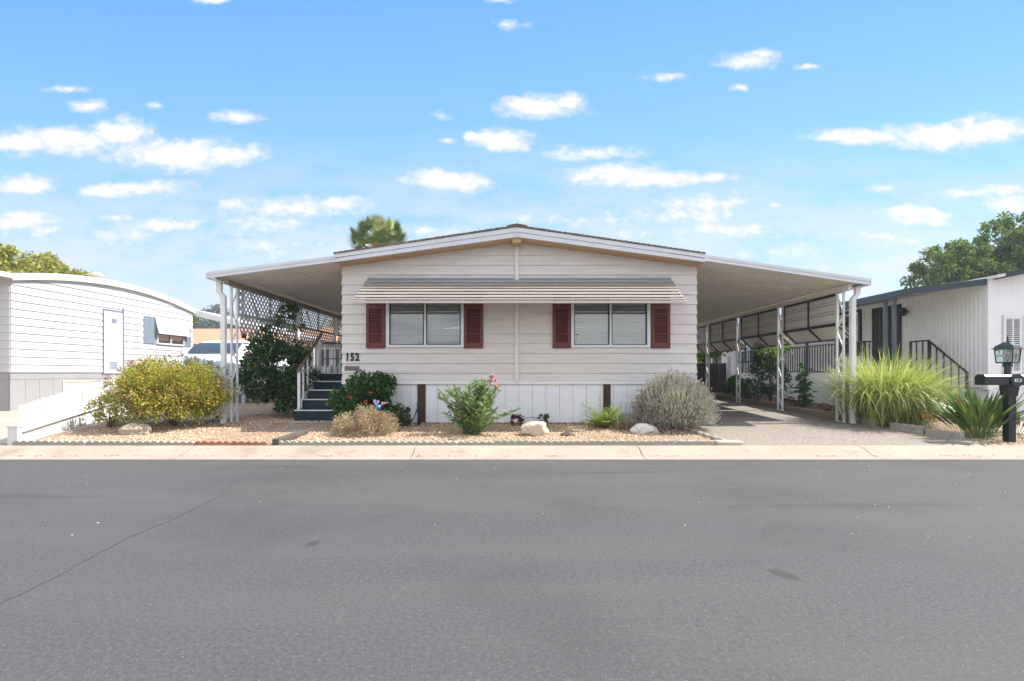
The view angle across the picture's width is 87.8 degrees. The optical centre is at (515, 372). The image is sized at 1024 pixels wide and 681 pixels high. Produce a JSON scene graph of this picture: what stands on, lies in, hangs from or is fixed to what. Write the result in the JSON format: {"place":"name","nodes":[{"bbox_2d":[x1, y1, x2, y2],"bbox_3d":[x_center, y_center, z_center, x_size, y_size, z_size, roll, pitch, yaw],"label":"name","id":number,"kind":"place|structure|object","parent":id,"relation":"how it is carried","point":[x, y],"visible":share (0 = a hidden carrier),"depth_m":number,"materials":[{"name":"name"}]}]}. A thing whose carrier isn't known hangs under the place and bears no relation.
{"place":"outdoors","nodes":[
{"label":"outdoors","id":0,"kind":"place"},
{"bbox_2d":[0,403,234,444],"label":"neighbour driveway","id":1,"kind":"structure","parent":0,"point":[7,418],"depth_m":10.88,"materials":[{"name":"beige concrete"}]},
{"bbox_2d":[176,341,288,368],"bbox_3d":[-10.550,-0.143,20.015,2.580,2.057,5.130,0,0,0],"label":"van","id":2,"kind":"object","parent":1,"relation":"on","point":[209,350],"visible":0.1,"depth_m":18.63,"materials":[{"name":"white paint"}]},
{"bbox_2d":[193,310,315,364],"bbox_3d":[-11.550,-0.836,24.575,2.500,3.328,6.850,0,0,0],"label":"carport","id":3,"kind":"object","parent":1,"relation":"on","point":[209,316],"visible":0.17,"depth_m":21.15,"materials":[{"name":"white metal"}]},
{"bbox_2d":[198,407,336,422],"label":"gravel","id":4,"kind":"structure","parent":0,"point":[276,419],"depth_m":11.72,"materials":[{"name":"beige gravel"}]},
{"bbox_2d":[0,460,1023,680],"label":"road","id":5,"kind":"structure","parent":0,"point":[607,570],"depth_m":3.49,"materials":[{"name":"grey asphalt"}]},
{"bbox_2d":[0,467,264,604],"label":"road crack","id":6,"kind":"object","parent":5,"relation":"on","point":[115,544],"visible":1,"depth_m":3.87,"materials":[{"name":"grey asphalt"}]},
{"bbox_2d":[0,0,1023,328],"label":"sky","id":7,"kind":"structure","parent":0,"point":[158,146],"materials":[{"name":"blue"}]},
{"bbox_2d":[6,404,1023,444],"bbox_3d":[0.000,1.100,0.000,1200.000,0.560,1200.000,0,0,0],"label":"ground","id":8,"kind":"structure","parent":0,"point":[229,404],"depth_m":10.76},
{"bbox_2d":[0,243,73,274],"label":"tree","id":9,"kind":"object","parent":8,"relation":"on","point":[47,262],"visible":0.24,"depth_m":29.77,"materials":[{"name":"green plant"}]},
{"bbox_2d":[48,440,86,444],"bbox_3d":[-7.296,1.186,8.683,0.585,0.145,0.070,0,-1,0],"label":"edging block","id":10,"kind":"object","parent":8,"relation":"on","point":[69,442],"depth_m":8.65,"materials":[{"name":"grey concrete"}]},
{"bbox_2d":[59,268,92,276],"bbox_3d":[-26.284,-2.540,31.867,5.578,7.113,5.405,0,0,36],"label":"tree","id":11,"kind":"object","parent":8,"relation":"on","point":[79,272],"visible":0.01,"depth_m":31.02,"materials":[{"name":"green plant"}]},
{"bbox_2d":[6,358,183,444],"bbox_3d":[-9.077,0.373,12.338,0.209,1.673,7.539,0,0,-13],"label":"picket fence","id":12,"kind":"object","parent":8,"relation":"on","point":[49,416],"visible":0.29,"depth_m":9.80,"materials":[{"name":"white paint"}]},
{"bbox_2d":[0,271,195,410],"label":"mobile home","id":13,"kind":"object","parent":8,"relation":"on","point":[60,333],"visible":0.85,"depth_m":15.44,"materials":[{"name":"white paint"}]},
{"bbox_2d":[102,308,123,373],"bbox_3d":[-12.775,-1.020,16.930,0.050,2.160,0.880,0,0,0],"label":"door","id":14,"kind":"structure","parent":13,"relation":"in","point":[113,320],"depth_m":16.87,"materials":[{"name":"grey paint"}]},
{"bbox_2d":[156,327,183,345],"bbox_3d":[-12.770,-1.380,19.725,0.060,0.760,1.550,0,0,0],"label":"window","id":15,"kind":"structure","parent":13,"relation":"in","point":[162,339],"depth_m":19.66,"materials":[{"name":"white paint"}]},
{"bbox_2d":[86,440,122,444],"bbox_3d":[-6.704,1.188,8.702,0.585,0.145,0.070,0,1,0],"label":"edging block","id":16,"kind":"object","parent":8,"relation":"on","point":[105,442],"depth_m":8.67,"materials":[{"name":"grey concrete"}]},
{"bbox_2d":[121,440,159,444],"bbox_3d":[-6.112,1.190,8.691,0.585,0.145,0.070,0,-2,-1],"label":"edging block","id":17,"kind":"object","parent":8,"relation":"on","point":[142,442],"depth_m":8.66,"materials":[{"name":"grey concrete"}]},
{"bbox_2d":[158,440,194,444],"bbox_3d":[-5.519,1.192,8.689,0.585,0.145,0.070,1,2,0],"label":"edging block","id":18,"kind":"object","parent":8,"relation":"on","point":[163,442],"depth_m":8.65,"materials":[{"name":"grey concrete"}]},
{"bbox_2d":[193,316,199,326],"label":"tree","id":19,"kind":"object","parent":8,"relation":"on","point":[195,320],"visible":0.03,"depth_m":45.86,"materials":[{"name":"green plant"}]},
{"bbox_2d":[193,317,213,328],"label":"tree","id":20,"kind":"object","parent":8,"relation":"on","point":[203,324],"visible":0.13,"depth_m":192.56,"materials":[{"name":"green plant"}]},
{"bbox_2d":[194,441,230,445],"bbox_3d":[-4.927,1.190,8.678,0.585,0.145,0.070,0,-2,1],"label":"edging block","id":21,"kind":"object","parent":8,"relation":"on","point":[197,443],"depth_m":8.64,"materials":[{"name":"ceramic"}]},
{"bbox_2d":[201,304,229,327],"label":"tree","id":22,"kind":"object","parent":8,"relation":"on","point":[216,309],"visible":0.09,"depth_m":199.32,"materials":[{"name":"green plant"}]},
{"bbox_2d":[184,355,249,403],"bbox_3d":[-8.996,0.240,15.940,1.952,1.496,0.280,0,0,0],"label":"picket fence","id":23,"kind":"object","parent":8,"relation":"on","point":[243,398],"visible":0.18,"depth_m":15.96,"materials":[{"name":"white paint"}]},
{"bbox_2d":[212,313,248,328],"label":"tree","id":24,"kind":"object","parent":8,"relation":"on","point":[217,325],"visible":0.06,"depth_m":186.64,"materials":[{"name":"green plant"}]},
{"bbox_2d":[231,441,267,444],"bbox_3d":[-4.336,1.192,8.686,0.585,0.145,0.070,1,0,0],"label":"edging block","id":25,"kind":"object","parent":8,"relation":"on","point":[249,443],"depth_m":8.65,"materials":[{"name":"ceramic"}]},
{"bbox_2d":[193,329,313,364],"bbox_3d":[-18.750,-1.155,40.500,11.500,4.310,8.200,0,0,0],"label":"bungalow","id":26,"kind":"object","parent":8,"relation":"on","point":[201,335],"visible":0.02,"depth_m":38.56,"materials":[{"name":"beige paint"}]},
{"bbox_2d":[249,365,341,402],"bbox_3d":[-6.426,0.383,16.055,3.176,1.210,0.547,0,0,-9],"label":"board fence","id":27,"kind":"object","parent":8,"relation":"on","point":[333,370],"visible":0.1,"depth_m":16.23,"materials":[{"name":"wood"}]},
{"bbox_2d":[279,440,311,444],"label":"edging block","id":28,"kind":"structure","parent":8,"relation":"on","point":[295,442],"depth_m":8.65,"materials":[{"name":"grey concrete"}]},
{"bbox_2d":[312,440,347,444],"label":"edging block","id":29,"kind":"structure","parent":8,"relation":"on","point":[331,442],"depth_m":8.64,"materials":[{"name":"grey concrete"}]},
{"bbox_2d":[348,440,384,444],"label":"edging block","id":30,"kind":"structure","parent":8,"relation":"on","point":[366,442],"depth_m":8.66,"materials":[{"name":"grey concrete"}]},
{"bbox_2d":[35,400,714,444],"bbox_3d":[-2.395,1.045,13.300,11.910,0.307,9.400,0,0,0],"label":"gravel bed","id":31,"kind":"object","parent":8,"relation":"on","point":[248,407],"visible":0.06,"depth_m":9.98,"materials":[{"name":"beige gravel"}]},
{"bbox_2d":[13,440,50,444],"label":"edging block","id":32,"kind":"structure","parent":31,"relation":"on","point":[32,442],"depth_m":8.67,"materials":[{"name":"grey concrete"}]},
{"bbox_2d":[81,391,134,427],"bbox_3d":[-7.901,0.728,10.373,0.824,0.751,0.760,0,0,0],"label":"bush","id":33,"kind":"object","parent":31,"relation":"on","point":[100,415],"visible":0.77,"depth_m":10.34,"materials":[{"name":"green plant"}]},
{"bbox_2d":[118,423,151,435],"bbox_3d":[-6.939,1.055,9.750,0.572,0.256,0.380,0,0,0],"label":"boulder","id":34,"kind":"object","parent":31,"relation":"on","point":[135,429],"visible":0.77,"depth_m":9.61,"materials":[{"name":"beige stone"}]},
{"bbox_2d":[99,351,243,426],"bbox_3d":[-6.767,0.338,10.534,2.489,1.532,2.146,0,0,0],"label":"bush","id":35,"kind":"object","parent":31,"relation":"on","point":[143,387],"visible":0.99,"depth_m":10.08,"materials":[{"name":"yellow plant"}]},
{"bbox_2d":[257,429,282,431],"bbox_3d":[-4.634,1.109,10.249,0.587,0.032,0.607,0,3,0],"label":"flagstone","id":36,"kind":"object","parent":31,"relation":"on","point":[271,430],"visible":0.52,"depth_m":10.07,"materials":[{"name":"grey stone"}]},
{"bbox_2d":[233,301,320,415],"bbox_3d":[-5.449,-0.295,12.166,1.993,2.672,1.713,0,0,0],"label":"rose bush","id":37,"kind":"object","parent":31,"relation":"on","point":[267,351],"visible":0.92,"depth_m":11.82,"materials":[{"name":"green plant"}]},
{"bbox_2d":[272,430,308,444],"bbox_3d":[-3.869,1.121,9.199,0.120,0.110,1.100,0,2,3],"label":"landscape timber","id":38,"kind":"object","parent":31,"relation":"on","point":[291,436],"visible":0.86,"depth_m":9.07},
{"bbox_2d":[276,421,314,425],"bbox_3d":[-4.483,1.066,10.900,0.622,0.032,0.691,0,3,0],"label":"flagstone","id":39,"kind":"object","parent":31,"relation":"on","point":[298,424],"visible":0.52,"depth_m":10.78,"materials":[{"name":"grey stone"}]},
{"bbox_2d":[269,332,342,420],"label":"entry steps","id":40,"kind":"structure","parent":31,"relation":"on","point":[314,407],"depth_m":11.92,"materials":[{"name":"teal carpet"}]},
{"bbox_2d":[285,429,327,431],"bbox_3d":[-3.939,1.110,10.222,0.770,0.032,0.575,0,3,0],"label":"flagstone","id":41,"kind":"object","parent":31,"relation":"on","point":[311,430],"visible":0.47,"depth_m":10.08,"materials":[{"name":"beige stone"}]},
{"bbox_2d":[206,256,435,423],"bbox_3d":[-4.881,-0.639,17.362,2.612,3.392,13.444,0,0,0],"label":"porch awning","id":42,"kind":"object","parent":31,"relation":"on","point":[312,285],"visible":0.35,"depth_m":11.86,"materials":[{"name":"white metal"}]},
{"bbox_2d":[324,369,397,426],"bbox_3d":[-3.049,0.521,10.563,1.421,1.206,1.162,0,0,0],"label":"hibiscus bush","id":43,"kind":"object","parent":31,"relation":"on","point":[367,387],"visible":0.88,"depth_m":10.40,"materials":[{"name":"green plant"}]},
{"bbox_2d":[329,403,400,435],"bbox_3d":[-2.745,0.853,9.751,1.287,0.598,1.035,0,0,0],"label":"heath shrub","id":44,"kind":"object","parent":31,"relation":"on","point":[365,420],"visible":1,"depth_m":9.59,"materials":[{"name":"beige plant"}]},
{"bbox_2d":[370,399,388,430],"bbox_3d":[-2.550,0.819,9.960,0.370,0.634,0.117,0,0,0],"label":"garden stake","id":45,"kind":"object","parent":31,"relation":"on","point":[378,407],"visible":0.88,"depth_m":9.97,"materials":[{"name":"blue paint"}]},
{"bbox_2d":[369,402,411,426],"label":"bush","id":46,"kind":"object","parent":31,"relation":"on","point":[406,419],"visible":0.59,"depth_m":10.49,"materials":[{"name":"green plant"}]},
{"bbox_2d":[396,403,420,424],"bbox_3d":[-2.138,0.862,10.595,0.511,0.475,0.151,0,0,-13],"label":"garden tap","id":47,"kind":"object","parent":31,"relation":"on","point":[418,407],"visible":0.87,"depth_m":10.65,"materials":[{"name":"black paint"}]},
{"bbox_2d":[437,373,520,435],"bbox_3d":[-0.696,0.577,9.614,1.336,1.134,1.307,0,0,-38],"label":"oleander","id":48,"kind":"object","parent":31,"relation":"on","point":[471,412],"visible":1,"depth_m":9.57,"materials":[{"name":"green plant"}]},
{"bbox_2d":[510,414,524,425],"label":"succulent","id":49,"kind":"object","parent":31,"relation":"on","point":[520,418],"visible":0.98,"depth_m":10.61,"materials":[{"name":"red plant"}]},
{"bbox_2d":[519,421,548,436],"bbox_3d":[0.337,1.022,9.600,0.538,0.278,0.285,0,0,0],"label":"boulder","id":50,"kind":"object","parent":31,"relation":"on","point":[535,428],"visible":0.88,"depth_m":9.49,"materials":[{"name":"beige stone"}]},
{"bbox_2d":[537,413,549,424],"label":"seedling","id":51,"kind":"object","parent":31,"relation":"on","point":[545,416],"visible":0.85,"depth_m":10.71,"materials":[{"name":"green plant"}]},
{"bbox_2d":[411,422,691,424],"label":"leaf litter","id":52,"kind":"object","parent":31,"relation":"on","point":[516,423],"visible":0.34,"depth_m":10.91,"materials":[{"name":"brown plant"}]},
{"bbox_2d":[579,397,630,427],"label":"sword fern","id":53,"kind":"object","parent":31,"relation":"on","point":[603,419],"visible":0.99,"depth_m":10.26,"materials":[{"name":"green plant"}]},
{"bbox_2d":[630,423,658,433],"bbox_3d":[2.372,1.058,9.850,0.547,0.240,0.342,0,0,0],"label":"boulder","id":54,"kind":"object","parent":31,"relation":"on","point":[641,428],"visible":0.79,"depth_m":9.70,"materials":[{"name":"white stone"}]},
{"bbox_2d":[627,367,721,429],"bbox_3d":[3.044,0.513,10.210,1.760,1.257,1.438,0,0,0],"label":"lavender bush","id":55,"kind":"object","parent":31,"relation":"on","point":[684,399],"visible":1,"depth_m":9.87,"materials":[{"name":"grey plant"}]},
{"bbox_2d":[680,440,696,444],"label":"edging block","id":56,"kind":"structure","parent":31,"relation":"on","point":[688,442],"depth_m":8.65,"materials":[{"name":"grey concrete"}]},
{"bbox_2d":[696,440,713,444],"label":"edging block","id":57,"kind":"structure","parent":31,"relation":"on","point":[705,442],"depth_m":8.65,"materials":[{"name":"grey concrete"}]},
{"bbox_2d":[714,440,743,444],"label":"edging block","id":58,"kind":"structure","parent":31,"relation":"on","point":[727,442],"depth_m":8.66,"materials":[{"name":"beige concrete"}]},
{"bbox_2d":[299,327,451,372],"bbox_3d":[-8.000,-0.923,33.500,8.000,3.860,8.200,0,0,0],"label":"bungalow","id":59,"kind":"object","parent":8,"relation":"on","point":[327,356],"visible":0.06,"depth_m":29.97,"materials":[{"name":"white paint"}]},
{"bbox_2d":[321,348,342,368],"bbox_3d":[-10.333,-0.783,30.000,1.500,1.180,0.100,0,0,0],"label":"window","id":60,"kind":"structure","parent":59,"relation":"in","point":[322,349],"depth_m":29.97,"materials":[{"name":"grey glass"}]},
{"bbox_2d":[345,213,408,248],"bbox_3d":[-8.999,-4.759,35.047,4.284,11.536,4.501,0,0,0],"label":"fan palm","id":61,"kind":"object","parent":8,"relation":"on","point":[382,231],"visible":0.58,"depth_m":33.97,"materials":[{"name":"green plant"}]},
{"bbox_2d":[385,440,420,444],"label":"edging block","id":62,"kind":"structure","parent":8,"relation":"on","point":[402,442],"depth_m":8.65,"materials":[{"name":"grey concrete"}]},
{"bbox_2d":[421,441,457,444],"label":"edging block","id":63,"kind":"structure","parent":8,"relation":"on","point":[439,443],"depth_m":8.64,"materials":[{"name":"grey concrete"}]},
{"bbox_2d":[458,441,493,444],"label":"edging block","id":64,"kind":"structure","parent":8,"relation":"on","point":[475,443],"depth_m":8.66,"materials":[{"name":"grey concrete"}]},
{"bbox_2d":[0,445,1023,459],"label":"kerb","id":65,"kind":"structure","parent":8,"relation":"on","point":[542,452],"depth_m":8.32,"materials":[{"name":"concrete"}]},
{"bbox_2d":[494,440,529,444],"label":"edging block","id":66,"kind":"structure","parent":8,"relation":"on","point":[512,442],"depth_m":8.66,"materials":[{"name":"grey concrete"}]},
{"bbox_2d":[333,223,705,422],"bbox_3d":[0.083,-0.925,18.704,7.385,4.050,17.379,0,0,0],"label":"mobile home","id":67,"kind":"object","parent":8,"relation":"on","point":[538,319],"visible":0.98,"depth_m":10.98,"materials":[{"name":"beige"}]},
{"bbox_2d":[386,297,463,346],"bbox_3d":[-1.860,-1.041,11.012,1.600,1.058,0.135,0,0,0],"label":"window","id":68,"kind":"structure","parent":67,"relation":"in","point":[424,316],"depth_m":11.06,"materials":[{"name":"glass"}]},
{"bbox_2d":[571,297,649,346],"bbox_3d":[1.960,-1.041,11.012,1.630,1.058,0.135,0,0,0],"label":"window","id":69,"kind":"structure","parent":67,"relation":"in","point":[609,328],"depth_m":11.06,"materials":[{"name":"glass"}]},
{"bbox_2d":[530,440,565,444],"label":"edging block","id":70,"kind":"structure","parent":8,"relation":"on","point":[546,442],"depth_m":8.66,"materials":[{"name":"grey concrete"}]},
{"bbox_2d":[566,440,602,444],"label":"edging block","id":71,"kind":"structure","parent":8,"relation":"on","point":[585,442],"depth_m":8.66,"materials":[{"name":"grey concrete"}]},
{"bbox_2d":[603,440,638,445],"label":"edging block","id":72,"kind":"structure","parent":8,"relation":"on","point":[622,442],"depth_m":8.64,"materials":[{"name":"grey concrete"}]},
{"bbox_2d":[639,440,675,444],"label":"edging block","id":73,"kind":"structure","parent":8,"relation":"on","point":[657,442],"depth_m":8.64,"materials":[{"name":"grey concrete"}]},
{"bbox_2d":[696,352,724,371],"bbox_3d":[13.250,-1.029,39.500,12.500,4.060,8.200,0,0,0],"label":"bungalow","id":74,"kind":"object","parent":8,"relation":"on","point":[719,361],"visible":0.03,"depth_m":35.97,"materials":[{"name":"paint"}]},
{"bbox_2d":[709,352,722,368],"bbox_3d":[13.250,-0.789,36.000,1.500,1.180,0.100,0,0,0],"label":"window","id":75,"kind":"structure","parent":74,"relation":"in","point":[711,360],"depth_m":35.96,"materials":[{"name":"grey glass"}]},
{"bbox_2d":[696,356,730,391],"bbox_3d":[6.229,0.130,21.360,4.782,1.560,0.120,0,0,0],"label":"board fence","id":76,"kind":"object","parent":8,"relation":"on","point":[717,378],"visible":0.22,"depth_m":21.38,"materials":[{"name":"brown wood"}]},
{"bbox_2d":[696,331,738,363],"bbox_3d":[8.155,-0.895,22.968,3.143,3.816,2.425,0,0,0],"label":"tree","id":77,"kind":"object","parent":8,"relation":"on","point":[701,358],"visible":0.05,"depth_m":22.57,"materials":[{"name":"green plant"}]},
{"bbox_2d":[741,340,968,412],"bbox_3d":[9.781,0.131,16.525,1.638,1.878,9.195,0,0,0],"label":"deck railing","id":78,"kind":"object","parent":8,"relation":"on","point":[929,343],"visible":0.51,"depth_m":13.85,"materials":[{"name":"black metal"}]},
{"bbox_2d":[714,392,1023,420],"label":"planting bed","id":79,"kind":"object","parent":8,"relation":"on","point":[774,399],"visible":0.15,"depth_m":15.27,"materials":[{"name":"soil"}]},
{"bbox_2d":[721,374,753,398],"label":"leafy shrub","id":80,"kind":"object","parent":79,"relation":"on","point":[730,383],"visible":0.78,"depth_m":17.50,"materials":[{"name":"green plant"}]},
{"bbox_2d":[743,392,759,399],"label":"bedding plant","id":81,"kind":"object","parent":79,"relation":"on","point":[751,396],"visible":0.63,"depth_m":16.49,"materials":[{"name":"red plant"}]},
{"bbox_2d":[745,335,793,401],"bbox_3d":[7.443,-0.127,15.537,1.217,2.154,1.445,0,0,0],"label":"climbing rose","id":82,"kind":"object","parent":79,"relation":"on","point":[764,355],"visible":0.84,"depth_m":15.45,"materials":[{"name":"green plant"}]},
{"bbox_2d":[779,396,798,406],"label":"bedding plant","id":83,"kind":"object","parent":79,"relation":"on","point":[788,400],"visible":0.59,"depth_m":14.14,"materials":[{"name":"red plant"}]},
{"bbox_2d":[791,363,816,407],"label":"leafy plant","id":84,"kind":"object","parent":79,"relation":"on","point":[803,402],"visible":0.97,"depth_m":13.45,"materials":[{"name":"green plant"}]},
{"bbox_2d":[817,402,834,411],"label":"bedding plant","id":85,"kind":"object","parent":79,"relation":"on","point":[825,408],"visible":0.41,"depth_m":12.48,"materials":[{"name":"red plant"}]},
{"bbox_2d":[795,344,996,430],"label":"ornamental grass","id":86,"kind":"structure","parent":79,"relation":"on","point":[886,397],"depth_m":10.45,"materials":[{"name":"green plant"}]},
{"bbox_2d":[715,269,1023,418],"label":"mobile home","id":87,"kind":"object","parent":8,"relation":"on","point":[973,322],"visible":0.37,"depth_m":12.92,"materials":[{"name":"white metal"}]},
{"bbox_2d":[738,340,751,362],"bbox_3d":[10.610,-1.025,24.600,0.060,1.150,1.400,0,0,0],"label":"window","id":88,"kind":"structure","parent":87,"relation":"in","point":[748,349],"depth_m":24.35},
{"bbox_2d":[835,309,861,356],"bbox_3d":[10.610,-1.225,16.985,0.060,1.430,1.310,0,0,0],"label":"window","id":89,"kind":"structure","parent":87,"relation":"in","point":[858,312],"depth_m":16.57,"materials":[{"name":"black glass"}]},
{"bbox_2d":[872,304,901,378],"bbox_3d":[10.607,-0.775,15.225,0.065,2.210,1.150,0,0,0],"label":"door","id":90,"kind":"structure","parent":87,"relation":"in","point":[877,313],"depth_m":15.39,"materials":[{"name":"metal"}]},
{"bbox_2d":[899,238,996,288],"bbox_3d":[27.024,-3.596,32.407,5.267,9.240,5.943,0,0,0],"label":"tree","id":91,"kind":"object","parent":8,"relation":"on","point":[944,266],"visible":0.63,"depth_m":31.48,"materials":[{"name":"green plant"}]},
{"bbox_2d":[948,211,1023,278],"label":"tree","id":92,"kind":"object","parent":8,"relation":"on","point":[1011,240],"visible":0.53,"depth_m":31.91,"materials":[{"name":"green plant"}]},
{"bbox_2d":[610,397,639,429],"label":"dry grass","id":93,"kind":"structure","parent":0,"point":[626,425],"depth_m":10.17,"materials":[{"name":"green plant"}]},
{"bbox_2d":[697,397,943,445],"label":"driveway","id":94,"kind":"structure","parent":0,"point":[739,420],"depth_m":10.05,"materials":[{"name":"concrete"}]},
{"bbox_2d":[712,394,742,401],"bbox_3d":[6.988,0.845,17.650,0.150,0.160,2.420,0,0,1],"label":"landscape tie","id":95,"kind":"object","parent":94,"relation":"on","point":[728,397],"visible":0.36,"depth_m":17.39,"materials":[{"name":"wood"}]},
{"bbox_2d":[617,255,870,422],"bbox_3d":[5.455,-0.652,17.362,3.430,3.416,13.444,0,0,0],"label":"carport","id":96,"kind":"object","parent":94,"relation":"on","point":[753,297],"visible":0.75,"depth_m":12.70,"materials":[{"name":"white metal"}]},
{"bbox_2d":[741,399,785,408],"bbox_3d":[7.026,0.896,15.200,0.150,0.160,2.420,0,0,0],"label":"landscape tie","id":97,"kind":"object","parent":94,"relation":"on","point":[764,403],"visible":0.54,"depth_m":14.94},
{"bbox_2d":[783,406,841,419],"bbox_3d":[7.009,0.952,12.750,0.150,0.160,2.420,0,0,0],"label":"landscape tie","id":98,"kind":"object","parent":94,"relation":"on","point":[814,412],"visible":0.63,"depth_m":12.40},
{"bbox_2d":[860,421,1023,444],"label":"pale gravel yard","id":99,"kind":"structure","parent":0,"point":[930,438],"depth_m":9.46,"materials":[{"name":"beige gravel"}]},
{"bbox_2d":[847,416,878,425],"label":"edging block","id":100,"kind":"structure","parent":99,"relation":"on","point":[867,423],"depth_m":10.73,"materials":[{"name":"grey concrete"}]},
{"bbox_2d":[890,423,926,434],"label":"edging block","id":101,"kind":"structure","parent":99,"relation":"on","point":[915,429],"depth_m":9.86,"materials":[{"name":"grey concrete"}]},
{"bbox_2d":[925,429,963,439],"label":"edging block","id":102,"kind":"structure","parent":99,"relation":"on","point":[948,435],"depth_m":9.24,"materials":[{"name":"grey concrete"}]},
{"bbox_2d":[948,439,978,444],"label":"edging slab","id":103,"kind":"structure","parent":99,"relation":"on","point":[965,442],"depth_m":8.78,"materials":[{"name":"grey concrete"}]},
{"bbox_2d":[922,382,1023,438],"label":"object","id":104,"kind":"object","parent":99,"relation":"on","point":[974,412],"visible":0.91,"depth_m":9.17,"materials":[{"name":"green plant"}]},
{"bbox_2d":[974,374,1023,442],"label":"mailbox post","id":105,"kind":"object","parent":99,"relation":"on","point":[1011,384],"visible":0.99,"depth_m":8.89,"materials":[{"name":"black metal"}]},
{"bbox_2d":[992,335,1023,374],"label":"lamp post","id":106,"kind":"object","parent":105,"relation":"on","point":[999,353],"visible":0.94,"depth_m":9.87,"materials":[{"name":"grey metal"}]},
{"bbox_2d":[1001,409,1023,435],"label":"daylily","id":107,"kind":"object","parent":99,"relation":"on","point":[1017,423],"visible":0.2,"depth_m":9.51,"materials":[{"name":"green plant"}]},
{"bbox_2d":[996,422,1023,433],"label":"path","id":108,"kind":"structure","parent":0,"point":[1018,429],"depth_m":10.13,"materials":[{"name":"beige concrete"}]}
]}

